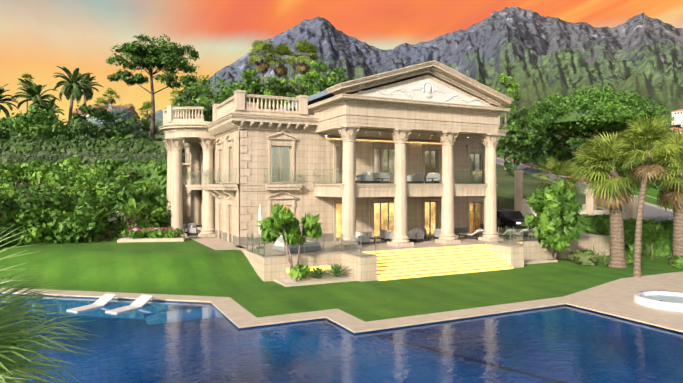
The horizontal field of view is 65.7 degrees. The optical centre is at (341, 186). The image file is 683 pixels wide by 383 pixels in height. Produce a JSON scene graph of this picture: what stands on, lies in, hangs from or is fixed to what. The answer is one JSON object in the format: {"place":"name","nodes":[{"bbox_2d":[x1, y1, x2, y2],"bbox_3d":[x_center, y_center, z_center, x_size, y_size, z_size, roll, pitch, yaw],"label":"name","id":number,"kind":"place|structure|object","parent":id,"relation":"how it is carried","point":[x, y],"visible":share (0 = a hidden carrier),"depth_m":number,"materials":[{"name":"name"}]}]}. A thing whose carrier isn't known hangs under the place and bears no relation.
{"place":"outdoors","nodes":[
{"label":"outdoors","id":0,"kind":"place"},
{"bbox_2d":[0,153,189,225],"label":"fence","id":1,"kind":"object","parent":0,"point":[186,202],"depth_m":50.25,"materials":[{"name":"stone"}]},
{"bbox_2d":[0,271,682,382],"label":"pool","id":2,"kind":"structure","parent":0,"point":[626,330],"depth_m":18.38,"materials":[{"name":"liquid"}]},
{"bbox_2d":[0,238,682,321],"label":"lawn","id":3,"kind":"structure","parent":0,"point":[189,266],"depth_m":28.59,"materials":[{"name":"green plant"}]},
{"bbox_2d":[0,159,183,246],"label":"vegetation","id":4,"kind":"object","parent":3,"relation":"on","point":[47,205],"visible":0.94,"depth_m":38.10,"materials":[{"name":"green plant"}]},
{"bbox_2d":[112,230,185,242],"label":"planters","id":5,"kind":"object","parent":3,"relation":"on","point":[152,239],"visible":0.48,"depth_m":37.08,"materials":[{"name":"beige stone"}]},
{"bbox_2d":[0,0,682,124],"label":"sky","id":6,"kind":"structure","parent":0,"point":[37,37],"materials":[{"name":"orange"}]},
{"bbox_2d":[191,228,609,286],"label":"terrace","id":7,"kind":"structure","parent":0,"point":[432,257],"depth_m":32.38,"materials":[{"name":"stone"}]},
{"bbox_2d":[157,60,513,249],"bbox_3d":[-1.810,-1.952,45.562,26.350,12.584,26.920,0,0,-26],"label":"villa","id":8,"kind":"object","parent":7,"relation":"on","point":[314,154],"visible":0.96,"depth_m":36.23,"materials":[{"name":"stone"}]},
{"bbox_2d":[183,172,530,251],"bbox_3d":[0.806,1.440,41.726,23.825,4.800,17.037,0,0,-26],"label":"furniture","id":9,"kind":"object","parent":7,"relation":"on","point":[418,234],"visible":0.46,"depth_m":36.81,"materials":[{"name":"white fabric"}]},
{"bbox_2d":[247,226,537,256],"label":"rails","id":10,"kind":"object","parent":7,"relation":"on","point":[511,239],"visible":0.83,"depth_m":30.77,"materials":[{"name":"glass"}]},
{"bbox_2d":[138,6,682,257],"bbox_3d":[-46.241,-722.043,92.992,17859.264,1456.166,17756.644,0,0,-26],"label":"mountain","id":11,"kind":"structure","parent":0,"point":[536,56],"depth_m":2396.44,"materials":[{"name":"grey stone"}]},
{"bbox_2d":[0,33,682,198],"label":"vegetation","id":12,"kind":"object","parent":11,"relation":"on","point":[576,121],"visible":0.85,"depth_m":77.19,"materials":[{"name":"green plant"}]},
{"bbox_2d":[0,114,682,382],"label":"vegetation","id":13,"kind":"object","parent":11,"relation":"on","point":[556,206],"visible":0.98,"depth_m":33.90,"materials":[{"name":"green plant"}]},
{"bbox_2d":[72,105,682,133],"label":"houses","id":14,"kind":"structure","parent":11,"relation":"on","point":[678,116],"depth_m":179.04,"materials":[{"name":"white"}]},
{"bbox_2d":[497,171,672,228],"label":"wall","id":15,"kind":"structure","parent":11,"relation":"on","point":[521,205],"depth_m":47.12,"materials":[{"name":"white stone"}]},
{"bbox_2d":[496,152,672,221],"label":"road","id":16,"kind":"structure","parent":0,"point":[651,208],"depth_m":62.65,"materials":[{"name":"grey asphalt"}]},
{"bbox_2d":[497,209,534,230],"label":"car","id":17,"kind":"object","parent":16,"relation":"on","point":[509,218],"visible":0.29,"depth_m":44.48,"materials":[{"name":"black paint"}]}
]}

